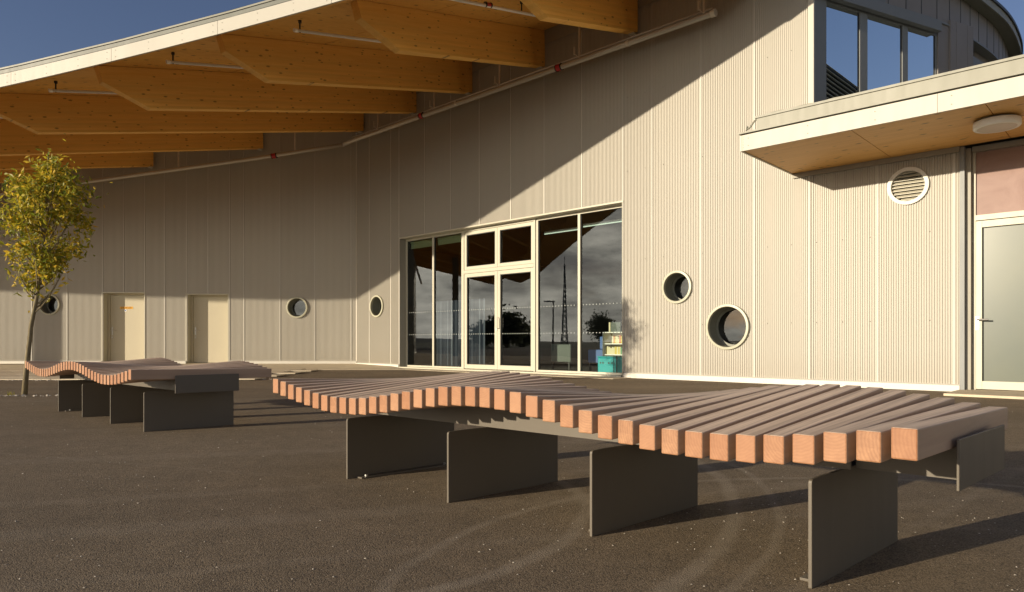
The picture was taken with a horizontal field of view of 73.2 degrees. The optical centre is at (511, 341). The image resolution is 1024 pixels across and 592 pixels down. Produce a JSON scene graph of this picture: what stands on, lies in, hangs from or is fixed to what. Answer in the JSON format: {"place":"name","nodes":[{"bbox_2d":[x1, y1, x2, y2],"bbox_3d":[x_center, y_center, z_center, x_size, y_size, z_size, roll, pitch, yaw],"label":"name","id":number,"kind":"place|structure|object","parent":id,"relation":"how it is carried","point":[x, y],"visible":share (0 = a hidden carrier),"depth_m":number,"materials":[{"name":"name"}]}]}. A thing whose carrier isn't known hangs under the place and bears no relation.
{"place":"outdoors","nodes":[
{"label":"outdoors","id":0,"kind":"place"},
{"bbox_2d":[0,369,317,379],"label":"paved terrace","id":1,"kind":"structure","parent":0,"point":[11,374],"depth_m":13.65,"materials":[{"name":"concrete"}]},
{"bbox_2d":[0,363,403,369],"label":"pavement","id":2,"kind":"structure","parent":0,"point":[297,366],"depth_m":17.82,"materials":[{"name":"concrete"}]},
{"bbox_2d":[0,370,1023,591],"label":"asphalt yard","id":3,"kind":"structure","parent":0,"point":[245,531],"depth_m":2.62,"materials":[{"name":"grey asphalt"}]},
{"bbox_2d":[0,133,112,394],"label":"young tree","id":4,"kind":"object","parent":3,"relation":"on","point":[26,188],"visible":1,"depth_m":8.80,"materials":[{"name":"green plant"}]},
{"bbox_2d":[25,358,270,431],"bbox_3d":[-3.374,0.422,6.193,2.980,0.516,1.041,0,0,43],"label":"wave bench","id":5,"kind":"object","parent":3,"relation":"on","point":[156,394],"visible":1,"depth_m":5.55,"materials":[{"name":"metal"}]},
{"bbox_2d":[0,378,366,396],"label":"pebble strip","id":6,"kind":"object","parent":3,"relation":"on","point":[61,380],"visible":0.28,"depth_m":11.95,"materials":[{"name":"grey gravel"}]},
{"bbox_2d":[0,382,1017,590],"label":"loose grit","id":7,"kind":"object","parent":3,"relation":"on","point":[483,544],"visible":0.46,"depth_m":2.47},
{"bbox_2d":[0,0,1023,390],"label":"school building","id":8,"kind":"structure","parent":3,"relation":"on","point":[864,226],"depth_m":12.77,"materials":[{"name":"metal"}]},
{"bbox_2d":[38,294,59,314],"bbox_3d":[-12.844,-1.030,19.258,0.594,0.594,0.325,0,0,0],"label":"porthole window","id":9,"kind":"structure","parent":8,"relation":"in","point":[45,309],"depth_m":19.13,"materials":[{"name":"metal"}]},
{"bbox_2d":[48,81,115,93],"bbox_3d":[-6.118,-5.366,15.126,0.068,1.597,6.912,0,0,43],"label":"sprinkler branch","id":10,"kind":"object","parent":8,"relation":"hanging from","point":[78,91],"visible":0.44,"depth_m":12.93,"materials":[{"name":"white metal"}]},
{"bbox_2d":[101,292,144,361],"bbox_3d":[-10.790,-0.390,19.282,1.214,1.980,0.307,0,0,0],"label":"service door","id":11,"kind":"structure","parent":8,"relation":"in","point":[124,332],"depth_m":19.39,"materials":[{"name":"beige metal"}]},
{"bbox_2d":[120,307,132,311],"bbox_3d":[-10.845,-0.912,19.380,0.358,0.146,0.008,0,0,0],"label":"warning sign","id":12,"kind":"object","parent":8,"relation":"attached to","point":[125,308],"visible":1,"depth_m":19.38,"materials":[{"name":"orange plastic"}]},
{"bbox_2d":[166,52,242,68],"bbox_3d":[-4.121,-5.519,14.131,0.068,1.294,5.661,0,0,43],"label":"sprinkler branch","id":13,"kind":"object","parent":8,"relation":"hanging from","point":[200,64],"visible":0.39,"depth_m":12.46,"materials":[{"name":"white metal"}]},
{"bbox_2d":[186,294,228,362],"bbox_3d":[-8.460,-0.367,19.282,1.198,1.935,0.307,0,0,0],"label":"service door","id":14,"kind":"structure","parent":8,"relation":"in","point":[208,314],"depth_m":19.39,"materials":[{"name":"beige metal"}]},
{"bbox_2d":[286,297,307,317],"bbox_3d":[-5.968,-0.950,19.258,0.594,0.594,0.325,0,0,0],"label":"porthole window","id":15,"kind":"structure","parent":8,"relation":"in","point":[289,306],"depth_m":19.12,"materials":[{"name":"metal"}]},
{"bbox_2d":[293,20,380,42],"bbox_3d":[-2.146,-5.676,13.136,0.092,0.987,4.409,0,0,43],"label":"sprinkler branch","id":16,"kind":"object","parent":8,"relation":"hanging from","point":[299,30],"visible":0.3,"depth_m":12.03,"materials":[{"name":"white metal"}]},
{"bbox_2d":[0,0,716,195],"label":"sprinkler","id":17,"kind":"object","parent":8,"relation":"hanging from","point":[703,14],"visible":0.89,"depth_m":15.13,"materials":[{"name":"metal"}]},
{"bbox_2d":[369,295,383,316],"bbox_3d":[-3.534,-0.950,18.562,0.594,0.594,0.325,0,0,43],"label":"porthole window","id":18,"kind":"structure","parent":8,"relation":"in","point":[376,310],"depth_m":18.63,"materials":[{"name":"metal"}]},
{"bbox_2d":[49,252,813,363],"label":"interior wall","id":19,"kind":"structure","parent":8,"relation":"attached to","point":[601,283],"depth_m":24.58,"materials":[{"name":"white paint"}]},
{"bbox_2d":[436,298,484,365],"bbox_3d":[-1.334,-0.220,17.720,1.893,1.700,0.120,0,0,43],"label":"curtain","id":20,"kind":"object","parent":8,"relation":"hanging from","point":[448,346],"visible":0.69,"depth_m":17.77,"materials":[{"name":"white fabric"}]},
{"bbox_2d":[451,0,535,16],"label":"sprinkler branch","id":21,"kind":"object","parent":8,"relation":"hanging from","point":[488,4],"visible":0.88,"depth_m":11.80,"materials":[{"name":"white metal"}]},
{"bbox_2d":[462,219,535,371],"bbox_3d":[-0.326,-1.002,15.634,2.307,3.295,0.161,0,0,43],"label":"entrance door","id":22,"kind":"structure","parent":8,"relation":"in","point":[498,269],"depth_m":15.62,"materials":[{"name":"beige metal"}]},
{"bbox_2d":[544,227,577,234],"bbox_3d":[1.116,-2.503,15.555,0.995,0.069,0.040,0,0,43],"label":"strip light","id":23,"kind":"object","parent":8,"relation":"attached to","point":[561,230],"visible":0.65,"depth_m":15.54,"materials":[{"name":"white"}]},
{"bbox_2d":[583,218,621,226],"bbox_3d":[1.925,-2.503,14.520,1.052,0.069,0.040,0,0,43],"label":"strip light","id":24,"kind":"object","parent":8,"relation":"attached to","point":[603,222],"visible":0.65,"depth_m":14.52,"materials":[{"name":"white"}]},
{"bbox_2d":[409,176,813,265],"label":"interior ceiling","id":25,"kind":"structure","parent":8,"relation":"on","point":[601,243],"depth_m":19.09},
{"bbox_2d":[411,360,813,377],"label":"interior floor","id":26,"kind":"structure","parent":8,"relation":"in","point":[547,365],"depth_m":20.16,"materials":[{"name":"carpet"}]},
{"bbox_2d":[551,344,571,369],"bbox_3d":[1.159,0.360,16.235,0.600,0.600,0.050,0,0,43],"label":"cabinet","id":27,"kind":"object","parent":26,"relation":"on","point":[561,352],"visible":1,"depth_m":16.20,"materials":[{"name":"white wood"}]},
{"bbox_2d":[381,249,745,364],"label":"partition wall","id":28,"kind":"structure","parent":26,"relation":"on","point":[732,326],"depth_m":20.56,"materials":[{"name":"white paint"}]},
{"bbox_2d":[588,336,601,370],"bbox_3d":[2.121,0.270,15.654,0.600,0.780,0.520,0,0,43],"label":"tub chair","id":29,"kind":"object","parent":26,"relation":"on","point":[593,355],"visible":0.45,"depth_m":15.59,"materials":[{"name":"blue fabric"}]},
{"bbox_2d":[597,356,621,372],"bbox_3d":[2.196,0.472,13.717,0.970,0.355,0.380,0,0,43],"label":"storage crate","id":30,"kind":"object","parent":26,"relation":"on","point":[605,363],"visible":0.49,"depth_m":13.71,"materials":[{"name":"teal plastic"}]},
{"bbox_2d":[602,332,621,355],"bbox_3d":[2.396,0.240,14.078,1.120,0.880,0.300,0,0,43],"label":"bookcase","id":31,"kind":"object","parent":26,"relation":"on","point":[606,339],"visible":0.26,"depth_m":14.40,"materials":[{"name":"white wood"}]},
{"bbox_2d":[605,335,621,353],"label":"books","id":32,"kind":"object","parent":31,"relation":"on","point":[615,349],"visible":0.38,"depth_m":14.20,"materials":[{"name":"paper"}]},
{"bbox_2d":[611,322,621,331],"bbox_3d":[2.199,-0.301,14.249,0.240,0.200,0.200,0,0,43],"label":"box file","id":33,"kind":"object","parent":31,"relation":"on","point":[616,326],"visible":0.72,"depth_m":14.16,"materials":[{"name":"white cardboard"}]},
{"bbox_2d":[613,355,616,372],"bbox_3d":[2.225,0.466,13.373,0.621,0.388,0.022,0,0,43],"label":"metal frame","id":34,"kind":"object","parent":26,"relation":"on","point":[616,363],"visible":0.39,"depth_m":13.55,"materials":[{"name":"teal metal"}]},
{"bbox_2d":[662,270,692,303],"bbox_3d":[3.031,-0.975,12.393,0.594,0.594,0.325,0,0,43],"label":"porthole window","id":35,"kind":"structure","parent":8,"relation":"in","point":[668,284],"depth_m":12.45,"materials":[{"name":"metal"}]},
{"bbox_2d":[706,304,749,349],"bbox_3d":[3.727,-0.250,11.740,0.774,0.774,0.325,0,0,43],"label":"porthole window","id":36,"kind":"structure","parent":8,"relation":"in","point":[712,323],"depth_m":11.85,"materials":[{"name":"metal"}]},
{"bbox_2d":[746,96,839,130],"bbox_3d":[3.718,-3.012,9.131,1.260,0.194,0.061,0,0,41],"label":"conductor cable","id":37,"kind":"object","parent":8,"relation":"attached to","point":[750,126],"visible":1,"depth_m":9.45,"materials":[{"name":"metal"}]},
{"bbox_2d":[960,139,1023,390],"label":"side door","id":38,"kind":"structure","parent":8,"relation":"in","point":[991,175],"depth_m":9.24,"materials":[{"name":"grey metal"}]},
{"bbox_2d":[973,114,1021,133],"bbox_3d":[5.770,-2.591,8.200,0.480,0.111,0.480,0,0,0],"label":"ceiling light","id":39,"kind":"object","parent":8,"relation":"attached to","point":[996,123],"visible":1,"depth_m":8.09,"materials":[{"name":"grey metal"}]},
{"bbox_2d":[273,371,1007,588],"bbox_3d":[0.221,0.422,2.901,2.980,0.516,1.041,0,0,43],"label":"wave bench","id":40,"kind":"object","parent":3,"relation":"on","point":[871,443],"visible":1,"depth_m":2.37,"materials":[{"name":"brown wood"}]},
{"bbox_2d":[943,389,1023,398],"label":"step","id":41,"kind":"structure","parent":3,"relation":"on","point":[1005,394],"depth_m":8.64,"materials":[{"name":"concrete"}]},
{"bbox_2d":[0,0,1023,67],"label":"sky","id":42,"kind":"structure","parent":0,"point":[30,30],"materials":[{"name":"blue"}]},
{"bbox_2d":[400,368,628,378],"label":"threshold path","id":43,"kind":"structure","parent":0,"point":[580,376],"depth_m":14.15,"materials":[{"name":"concrete"}]}
]}

